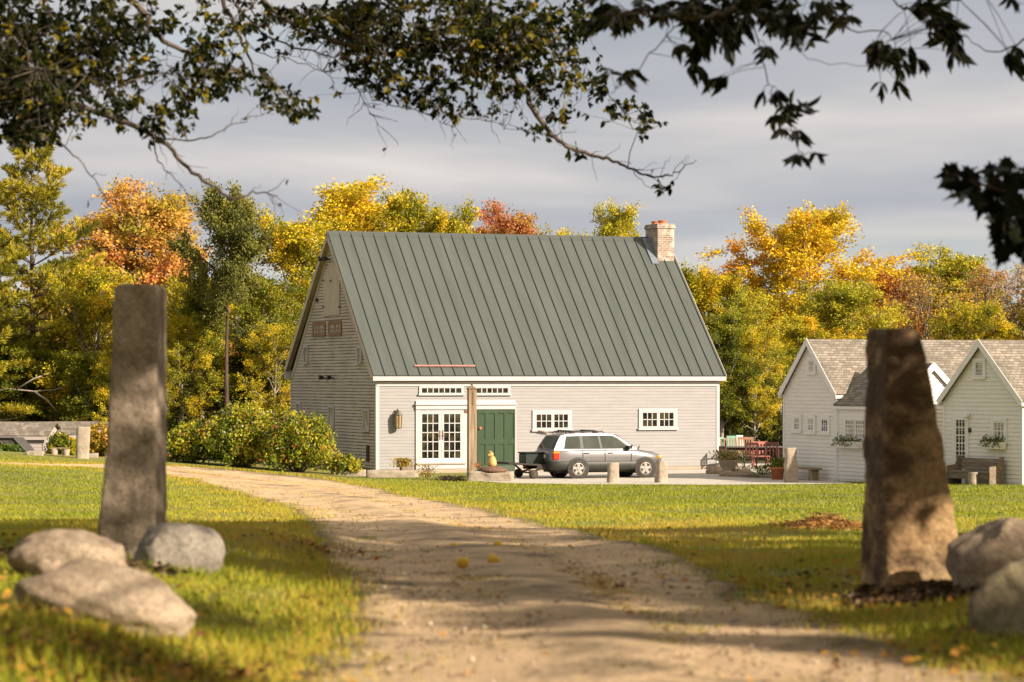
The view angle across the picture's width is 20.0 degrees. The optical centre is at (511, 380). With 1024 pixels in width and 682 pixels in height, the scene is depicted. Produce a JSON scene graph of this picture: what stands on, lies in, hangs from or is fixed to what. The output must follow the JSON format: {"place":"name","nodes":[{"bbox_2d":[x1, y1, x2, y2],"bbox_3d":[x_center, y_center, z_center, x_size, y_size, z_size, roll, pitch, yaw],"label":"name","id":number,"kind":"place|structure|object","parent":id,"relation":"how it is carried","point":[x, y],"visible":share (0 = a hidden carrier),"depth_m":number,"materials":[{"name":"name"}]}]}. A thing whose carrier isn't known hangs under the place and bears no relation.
{"place":"outdoors","nodes":[
{"label":"outdoors","id":0,"kind":"place"},
{"bbox_2d":[0,417,1023,681],"bbox_3d":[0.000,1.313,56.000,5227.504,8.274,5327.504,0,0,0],"label":"ground","id":1,"kind":"structure","parent":0,"point":[328,475],"depth_m":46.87,"materials":[{"name":"plant"}]},
{"bbox_2d":[0,437,33,451],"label":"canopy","id":2,"kind":"object","parent":1,"relation":"on","point":[24,444],"visible":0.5,"depth_m":112.09,"materials":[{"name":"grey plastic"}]},
{"bbox_2d":[0,174,47,421],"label":"pine tree","id":3,"kind":"object","parent":1,"relation":"on","point":[8,316],"visible":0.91,"depth_m":128.44,"materials":[{"name":"green plant"}]},
{"bbox_2d":[0,422,60,453],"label":"garden shed","id":4,"kind":"structure","parent":1,"relation":"on","point":[34,435],"depth_m":121.62,"materials":[{"name":"paint"}]},
{"bbox_2d":[0,372,70,420],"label":"dead tree","id":5,"kind":"object","parent":1,"relation":"on","point":[24,384],"visible":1,"depth_m":128.00,"materials":[{"name":"wood"}]},
{"bbox_2d":[0,340,88,421],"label":"oak tree","id":6,"kind":"object","parent":1,"relation":"on","point":[41,354],"visible":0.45,"depth_m":129.30,"materials":[{"name":"green plant"}]},
{"bbox_2d":[0,132,112,421],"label":"pine tree","id":7,"kind":"object","parent":1,"relation":"on","point":[43,195],"visible":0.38,"depth_m":133.20,"materials":[{"name":"green plant"}]},
{"bbox_2d":[44,431,75,454],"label":"shrub","id":8,"kind":"object","parent":1,"relation":"on","point":[62,440],"visible":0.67,"depth_m":107.76,"materials":[{"name":"green plant"}]},
{"bbox_2d":[7,529,127,576],"bbox_3d":[-3.030,1.292,19.892,0.822,0.535,0.754,0,0,11],"label":"boulder","id":9,"kind":"object","parent":1,"relation":"on","point":[39,553],"visible":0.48,"depth_m":19.66,"materials":[{"name":"stone"}]},
{"bbox_2d":[49,347,109,421],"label":"young tree","id":10,"kind":"object","parent":1,"relation":"on","point":[79,362],"visible":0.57,"depth_m":127.59,"materials":[{"name":"green plant"}]},
{"bbox_2d":[55,421,107,456],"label":"garden shed","id":11,"kind":"structure","parent":1,"relation":"on","point":[69,427],"depth_m":124.83,"materials":[{"name":"paint"}]},
{"bbox_2d":[76,427,89,458],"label":"stone post","id":12,"kind":"object","parent":1,"relation":"on","point":[82,441],"visible":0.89,"depth_m":100.83,"materials":[{"name":"stone"}]},
{"bbox_2d":[29,258,141,421],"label":"birch tree","id":13,"kind":"object","parent":1,"relation":"on","point":[93,295],"visible":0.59,"depth_m":130.06,"materials":[{"name":"yellow plant"}]},
{"bbox_2d":[87,421,107,456],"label":"rose bush","id":14,"kind":"object","parent":1,"relation":"on","point":[98,436],"visible":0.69,"depth_m":105.68,"materials":[{"name":"yellow plant"}]},
{"bbox_2d":[84,342,112,422],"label":"young tree","id":15,"kind":"object","parent":1,"relation":"on","point":[107,368],"visible":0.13,"depth_m":126.47,"materials":[{"name":"green plant"}]},
{"bbox_2d":[8,558,196,639],"bbox_3d":[-2.390,1.343,17.001,1.155,0.549,0.740,9,3,17],"label":"boulder","id":16,"kind":"object","parent":1,"relation":"on","point":[112,592],"visible":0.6,"depth_m":16.72,"materials":[{"name":"stone"}]},
{"bbox_2d":[12,173,238,435],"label":"maple tree","id":17,"kind":"object","parent":1,"relation":"on","point":[149,223],"visible":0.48,"depth_m":139.19,"materials":[{"name":"orange plant"}]},
{"bbox_2d":[98,284,166,557],"bbox_3d":[-3.012,0.406,23.001,0.500,2.327,0.467,0,0,6],"label":"standing stone","id":18,"kind":"object","parent":1,"relation":"on","point":[133,508],"visible":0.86,"depth_m":22.80,"materials":[{"name":"stone"}]},
{"bbox_2d":[87,350,223,437],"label":"oak tree","id":19,"kind":"object","parent":1,"relation":"on","point":[176,376],"visible":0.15,"depth_m":125.81,"materials":[{"name":"green plant"}]},
{"bbox_2d":[133,522,225,574],"bbox_3d":[-2.539,1.343,22.005,0.708,0.537,0.613,0,0,-17],"label":"boulder","id":20,"kind":"object","parent":1,"relation":"on","point":[181,544],"visible":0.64,"depth_m":21.79,"materials":[{"name":"stone"}]},
{"bbox_2d":[167,419,218,462],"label":"rose bush","id":21,"kind":"object","parent":1,"relation":"on","point":[182,445],"visible":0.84,"depth_m":103.92,"materials":[{"name":"green plant"}]},
{"bbox_2d":[166,310,223,429],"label":"young tree","id":22,"kind":"object","parent":1,"relation":"on","point":[173,327],"visible":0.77,"depth_m":125.71,"materials":[{"name":"green plant"}]},
{"bbox_2d":[166,285,238,419],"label":"young tree","id":23,"kind":"object","parent":1,"relation":"on","point":[194,306],"visible":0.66,"depth_m":126.51,"materials":[{"name":"green plant"}]},
{"bbox_2d":[161,275,245,419],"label":"birch tree","id":24,"kind":"object","parent":1,"relation":"on","point":[172,304],"visible":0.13,"depth_m":129.52,"materials":[{"name":"green plant"}]},
{"bbox_2d":[166,354,255,427],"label":"oak tree","id":25,"kind":"object","parent":1,"relation":"on","point":[221,402],"visible":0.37,"depth_m":126.60,"materials":[{"name":"green plant"}]},
{"bbox_2d":[163,177,278,411],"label":"tall tree","id":26,"kind":"object","parent":1,"relation":"on","point":[234,230],"visible":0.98,"depth_m":124.10,"materials":[{"name":"green plant"}]},
{"bbox_2d":[192,396,277,466],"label":"rose bush","id":27,"kind":"object","parent":1,"relation":"on","point":[235,439],"visible":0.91,"depth_m":103.31,"materials":[{"name":"green plant"}]},
{"bbox_2d":[212,321,297,420],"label":"oak tree","id":28,"kind":"object","parent":1,"relation":"on","point":[240,346],"visible":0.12,"depth_m":128.41,"materials":[{"name":"green plant"}]},
{"bbox_2d":[221,275,305,419],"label":"ash tree","id":29,"kind":"object","parent":1,"relation":"on","point":[269,302],"visible":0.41,"depth_m":130.40,"materials":[{"name":"green plant"}]},
{"bbox_2d":[234,321,296,420],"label":"young tree","id":30,"kind":"object","parent":1,"relation":"on","point":[283,336],"visible":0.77,"depth_m":125.70,"materials":[{"name":"yellow plant"}]},
{"bbox_2d":[217,203,348,419],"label":"ash tree","id":31,"kind":"object","parent":1,"relation":"on","point":[301,243],"visible":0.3,"depth_m":137.05,"materials":[{"name":"yellow plant"}]},
{"bbox_2d":[249,407,347,472],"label":"rose bush","id":32,"kind":"object","parent":1,"relation":"on","point":[294,440],"visible":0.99,"depth_m":102.06,"materials":[{"name":"green plant"}]},
{"bbox_2d":[277,174,412,310],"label":"poplar tree","id":33,"kind":"object","parent":1,"relation":"on","point":[349,205],"visible":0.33,"depth_m":141.43,"materials":[{"name":"yellow plant"}]},
{"bbox_2d":[327,453,363,475],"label":"shrub","id":34,"kind":"object","parent":1,"relation":"on","point":[350,463],"visible":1,"depth_m":102.58,"materials":[{"name":"green plant"}]},
{"bbox_2d":[0,0,695,238],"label":"oak tree","id":35,"kind":"object","parent":1,"relation":"on","point":[36,93],"visible":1,"depth_m":32.39,"materials":[{"name":"green plant"}]},
{"bbox_2d":[366,470,417,476],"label":"stone block","id":36,"kind":"structure","parent":1,"relation":"on","point":[391,473],"depth_m":101.21,"materials":[{"name":"stone"}]},
{"bbox_2d":[390,457,413,469],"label":"flower pot","id":37,"kind":"object","parent":36,"relation":"on","point":[402,463],"visible":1,"depth_m":101.43,"materials":[{"name":"yellow plant"}]},
{"bbox_2d":[367,185,444,231],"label":"ash tree","id":38,"kind":"object","parent":1,"relation":"on","point":[402,204],"visible":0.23,"depth_m":143.32,"materials":[{"name":"yellow plant"}]},
{"bbox_2d":[400,194,482,233],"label":"ash tree","id":39,"kind":"object","parent":1,"relation":"on","point":[438,223],"visible":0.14,"depth_m":142.40,"materials":[{"name":"yellow plant"}]},
{"bbox_2d":[467,384,476,470],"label":"timber post","id":40,"kind":"object","parent":1,"relation":"on","point":[471,424],"visible":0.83,"depth_m":98.06,"materials":[{"name":"wood"}]},
{"bbox_2d":[166,396,782,461],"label":"undergrowth","id":41,"kind":"object","parent":1,"relation":"on","point":[771,437],"visible":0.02,"depth_m":124.07,"materials":[{"name":"green plant"}]},
{"bbox_2d":[0,546,978,607],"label":"mulch","id":42,"kind":"object","parent":1,"relation":"on","point":[859,594],"visible":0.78,"depth_m":20.75,"materials":[{"name":"brown plant"}]},
{"bbox_2d":[467,470,513,481],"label":"stone slab","id":43,"kind":"structure","parent":1,"relation":"on","point":[477,475],"depth_m":96.60,"materials":[{"name":"stone"}]},
{"bbox_2d":[284,220,726,472],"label":"barn","id":44,"kind":"structure","parent":1,"relation":"on","point":[402,342],"depth_m":109.99,"materials":[{"name":"beige paint"}]},
{"bbox_2d":[311,321,325,336],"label":"small window","id":45,"kind":"structure","parent":44,"relation":"in","point":[318,329],"depth_m":112.49,"materials":[{"name":"brown glass"}]},
{"bbox_2d":[327,320,341,335],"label":"small window","id":46,"kind":"structure","parent":44,"relation":"in","point":[334,329],"depth_m":110.53,"materials":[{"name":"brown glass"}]},
{"bbox_2d":[361,409,369,431],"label":"narrow window","id":47,"kind":"structure","parent":44,"relation":"in","point":[365,412],"depth_m":106.97,"materials":[{"name":"white paint"}]},
{"bbox_2d":[419,411,440,462],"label":"french door","id":48,"kind":"structure","parent":44,"relation":"in","point":[429,421],"depth_m":106.71,"materials":[{"name":"white paint"}]},
{"bbox_2d":[418,385,464,394],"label":"transom window","id":49,"kind":"structure","parent":44,"relation":"in","point":[423,389],"depth_m":106.87,"materials":[{"name":"white paint"}]},
{"bbox_2d":[441,411,462,462],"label":"french door","id":50,"kind":"structure","parent":44,"relation":"in","point":[451,421],"depth_m":107.02,"materials":[{"name":"white paint"}]},
{"bbox_2d":[474,385,511,394],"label":"transom window","id":51,"kind":"structure","parent":44,"relation":"in","point":[481,389],"depth_m":107.57,"materials":[{"name":"white paint"}]},
{"bbox_2d":[477,409,514,470],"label":"barn door","id":52,"kind":"structure","parent":44,"relation":"in","point":[495,427],"depth_m":107.60,"materials":[{"name":"green paint"}]},
{"bbox_2d":[532,410,572,431],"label":"window","id":53,"kind":"structure","parent":44,"relation":"in","point":[544,420],"depth_m":108.42,"materials":[{"name":"white paint"}]},
{"bbox_2d":[638,408,678,429],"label":"window","id":54,"kind":"structure","parent":44,"relation":"in","point":[649,419],"depth_m":109.96,"materials":[{"name":"white paint"}]},
{"bbox_2d":[468,197,546,234],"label":"maple tree","id":55,"kind":"object","parent":1,"relation":"on","point":[516,224],"visible":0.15,"depth_m":147.22,"materials":[{"name":"orange plant"}]},
{"bbox_2d":[0,462,1023,681],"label":"drive","id":56,"kind":"structure","parent":1,"relation":"on","point":[572,649],"depth_m":19.54,"materials":[{"name":"gravel"}]},
{"bbox_2d":[0,466,1023,681],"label":"fallen leaves","id":57,"kind":"object","parent":56,"relation":"on","point":[236,670],"visible":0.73,"depth_m":15.88,"materials":[{"name":"yellow plant"}]},
{"bbox_2d":[167,468,1015,681],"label":"pebbles","id":58,"kind":"object","parent":56,"relation":"on","point":[493,637],"visible":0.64,"depth_m":19.05,"materials":[{"name":"gravel"}]},
{"bbox_2d":[270,479,1023,681],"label":"twig litter","id":59,"kind":"object","parent":56,"relation":"on","point":[576,616],"visible":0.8,"depth_m":18.33,"materials":[{"name":"brown plant"}]},
{"bbox_2d":[0,267,1023,432],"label":"wood","id":60,"kind":"object","parent":1,"relation":"on","point":[232,331],"visible":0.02,"depth_m":158.10,"materials":[{"name":"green plant"}]},
{"bbox_2d":[535,222,590,235],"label":"ash tree","id":61,"kind":"object","parent":1,"relation":"on","point":[562,233],"depth_m":145.68,"materials":[{"name":"yellow plant"}]},
{"bbox_2d":[585,197,644,236],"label":"poplar tree","id":62,"kind":"object","parent":1,"relation":"on","point":[620,224],"visible":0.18,"depth_m":141.40,"materials":[{"name":"yellow plant"}]},
{"bbox_2d":[485,464,855,484],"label":"gravel yard","id":63,"kind":"structure","parent":1,"relation":"on","point":[689,476],"depth_m":98.56,"materials":[{"name":"gravel"}]},
{"bbox_2d":[497,462,555,478],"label":"utility trailer","id":64,"kind":"object","parent":63,"relation":"on","point":[519,472],"visible":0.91,"depth_m":99.54,"materials":[{"name":"metal"}]},
{"bbox_2d":[518,452,544,463],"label":"storage box","id":65,"kind":"object","parent":64,"relation":"on","point":[532,457],"visible":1,"depth_m":99.76,"materials":[{"name":"green plastic"}]},
{"bbox_2d":[535,430,661,478],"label":"parked car","id":66,"kind":"object","parent":63,"relation":"on","point":[577,454],"visible":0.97,"depth_m":99.92,"materials":[{"name":"silver metal"}]},
{"bbox_2d":[607,462,618,482],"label":"stone post","id":67,"kind":"object","parent":63,"relation":"on","point":[613,472],"visible":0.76,"depth_m":93.85,"materials":[{"name":"stone"}]},
{"bbox_2d":[654,460,667,482],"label":"stone post","id":68,"kind":"object","parent":63,"relation":"on","point":[661,471],"visible":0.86,"depth_m":93.84,"materials":[{"name":"stone"}]},
{"bbox_2d":[733,468,743,472],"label":"rock","id":69,"kind":"object","parent":63,"relation":"on","point":[735,470],"visible":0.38,"depth_m":102.82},
{"bbox_2d":[706,449,745,470],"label":"bowl planter","id":70,"kind":"object","parent":69,"relation":"on","point":[727,460],"visible":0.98,"depth_m":102.80,"materials":[{"name":"green plant"}]},
{"bbox_2d":[742,442,757,468],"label":"slat chair","id":71,"kind":"object","parent":63,"relation":"on","point":[752,444],"visible":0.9,"depth_m":110.36,"materials":[{"name":"red wood"}]},
{"bbox_2d":[726,446,782,457],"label":"patio table","id":72,"kind":"object","parent":63,"relation":"on","point":[742,448],"visible":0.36,"depth_m":111.11,"materials":[{"name":"wood"}]},
{"bbox_2d":[742,464,771,477],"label":"shrub","id":73,"kind":"object","parent":63,"relation":"on","point":[760,468],"visible":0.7,"depth_m":100.43,"materials":[{"name":"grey plant"}]},
{"bbox_2d":[761,457,784,479],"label":"terracotta pot","id":74,"kind":"object","parent":63,"relation":"on","point":[777,468],"visible":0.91,"depth_m":98.43,"materials":[{"name":"orange ceramic"}]},
{"bbox_2d":[784,447,797,482],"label":"stone post","id":75,"kind":"object","parent":63,"relation":"on","point":[790,469],"visible":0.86,"depth_m":93.85,"materials":[{"name":"stone"}]},
{"bbox_2d":[798,466,821,480],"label":"plank bench","id":76,"kind":"object","parent":63,"relation":"on","point":[813,473],"visible":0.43,"depth_m":97.43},
{"bbox_2d":[678,257,763,329],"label":"ash tree","id":77,"kind":"object","parent":1,"relation":"on","point":[705,288],"visible":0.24,"depth_m":138.50,"materials":[{"name":"yellow plant"}]},
{"bbox_2d":[702,309,767,436],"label":"young tree","id":78,"kind":"object","parent":1,"relation":"on","point":[726,334],"visible":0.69,"depth_m":122.91,"materials":[{"name":"green plant"}]},
{"bbox_2d":[720,358,777,440],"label":"oak tree","id":79,"kind":"object","parent":1,"relation":"on","point":[747,430],"visible":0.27,"depth_m":124.23,"materials":[{"name":"green plant"}]},
{"bbox_2d":[710,283,801,426],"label":"birch tree","id":80,"kind":"object","parent":1,"relation":"on","point":[739,303],"visible":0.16,"depth_m":129.69,"materials":[{"name":"yellow plant"}]},
{"bbox_2d":[723,323,795,459],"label":"young tree","id":81,"kind":"object","parent":1,"relation":"on","point":[765,349],"visible":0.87,"depth_m":123.84,"materials":[{"name":"yellow plant"}]},
{"bbox_2d":[743,343,799,444],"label":"oak tree","id":82,"kind":"object","parent":1,"relation":"on","point":[780,413],"visible":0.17,"depth_m":126.40,"materials":[{"name":"green plant"}]},
{"bbox_2d":[578,0,1023,169],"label":"hickory tree","id":83,"kind":"object","parent":1,"relation":"on","point":[783,21],"visible":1,"depth_m":24.57,"materials":[{"name":"green plant"}]},
{"bbox_2d":[746,511,861,530],"bbox_3d":[4.123,1.873,38.481,2.030,0.323,3.538,0,0,0],"label":"dry grass heap","id":84,"kind":"object","parent":1,"relation":"on","point":[825,520],"visible":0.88,"depth_m":37.99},
{"bbox_2d":[694,200,920,401],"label":"maple tree","id":85,"kind":"object","parent":1,"relation":"on","point":[803,243],"visible":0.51,"depth_m":139.58,"materials":[{"name":"yellow plant"}]},
{"bbox_2d":[768,311,857,418],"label":"maple tree","id":86,"kind":"object","parent":1,"relation":"on","point":[809,327],"visible":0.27,"depth_m":130.53,"materials":[{"name":"yellow plant"}]},
{"bbox_2d":[777,276,910,349],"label":"maple tree","id":87,"kind":"object","parent":1,"relation":"on","point":[845,300],"visible":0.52,"depth_m":131.58,"materials":[{"name":"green plant"}]},
{"bbox_2d":[777,338,976,481],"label":"cottage","id":88,"kind":"structure","parent":1,"relation":"on","point":[822,391],"depth_m":98.11,"materials":[{"name":"grey paint"}]},
{"bbox_2d":[790,414,801,432],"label":"window","id":89,"kind":"structure","parent":88,"relation":"in","point":[796,418],"depth_m":99.39,"materials":[{"name":"white glass"}]},
{"bbox_2d":[804,415,815,433],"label":"window","id":90,"kind":"structure","parent":88,"relation":"in","point":[810,420],"depth_m":98.55,"materials":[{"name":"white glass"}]},
{"bbox_2d":[818,415,830,434],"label":"window","id":91,"kind":"structure","parent":88,"relation":"in","point":[823,419],"depth_m":97.68,"materials":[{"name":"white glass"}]},
{"bbox_2d":[843,416,864,440],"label":"window","id":92,"kind":"structure","parent":88,"relation":"in","point":[851,426],"depth_m":95.99,"materials":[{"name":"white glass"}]},
{"bbox_2d":[861,263,935,339],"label":"maple tree","id":93,"kind":"object","parent":1,"relation":"on","point":[891,286],"visible":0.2,"depth_m":141.67,"materials":[{"name":"orange plant"}]},
{"bbox_2d":[861,328,957,587],"bbox_3d":[2.976,0.650,21.598,0.632,2.076,0.612,0,0,-11],"label":"standing stone","id":94,"kind":"object","parent":1,"relation":"on","point":[909,532],"visible":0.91,"depth_m":21.34,"materials":[{"name":"stone"}]},
{"bbox_2d":[858,268,973,339],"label":"bare tree","id":95,"kind":"object","parent":1,"relation":"on","point":[921,305],"visible":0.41,"depth_m":135.70,"materials":[{"name":"brown plant"}]},
{"bbox_2d":[889,241,1023,339],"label":"ash tree","id":96,"kind":"object","parent":1,"relation":"on","point":[959,263],"visible":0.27,"depth_m":145.07,"materials":[{"name":"yellow plant"}]},
{"bbox_2d":[924,298,1023,339],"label":"ash tree","id":97,"kind":"object","parent":1,"relation":"on","point":[963,320],"visible":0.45,"depth_m":132.51,"materials":[{"name":"yellow plant"}]},
{"bbox_2d":[947,455,1003,484],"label":"wooden settle","id":98,"kind":"object","parent":1,"relation":"on","point":[957,474],"visible":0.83,"depth_m":90.43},
{"bbox_2d":[933,156,1023,269],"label":"maple tree","id":99,"kind":"object","parent":1,"relation":"on","point":[1006,231],"visible":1,"depth_m":20.77,"materials":[{"name":"green plant"}]},
{"bbox_2d":[936,339,1023,484],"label":"cottage","id":100,"kind":"structure","parent":1,"relation":"on","point":[980,398],"depth_m":90.58,"materials":[{"name":"grey paint"}]},
{"bbox_2d":[971,358,986,378],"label":"window","id":101,"kind":"structure","parent":100,"relation":"in","point":[976,373],"depth_m":90.87,"materials":[{"name":"white wood"}]},
{"bbox_2d":[991,418,1007,442],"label":"window","id":102,"kind":"structure","parent":100,"relation":"in","point":[997,424],"depth_m":89.97,"materials":[{"name":"white glass"}]},
{"bbox_2d":[938,261,1023,338],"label":"bare tree","id":103,"kind":"object","parent":1,"relation":"on","point":[973,284],"visible":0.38,"depth_m":135.98,"materials":[{"name":"brown plant"}]},
{"bbox_2d":[945,517,1023,595],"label":"boulder","id":104,"kind":"object","parent":1,"relation":"on","point":[977,555],"visible":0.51,"depth_m":20.48,"materials":[{"name":"stone"}]},
{"bbox_2d":[968,558,1023,638],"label":"boulder","id":105,"kind":"object","parent":1,"relation":"on","point":[996,602],"visible":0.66,"depth_m":16.96,"materials":[{"name":"stone"}]},
{"bbox_2d":[982,262,1023,339],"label":"bare tree","id":106,"kind":"object","parent":1,"relation":"on","point":[1017,275],"visible":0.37,"depth_m":137.73,"materials":[{"name":"brown plant"}]},
{"bbox_2d":[998,302,1023,339],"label":"oak tree","id":107,"kind":"object","parent":1,"relation":"on","point":[1011,336],"visible":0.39,"depth_m":134.11,"materials":[{"name":"yellow plant"}]},
{"bbox_2d":[0,0,1023,337],"label":"sky","id":108,"kind":"structure","parent":0,"point":[884,159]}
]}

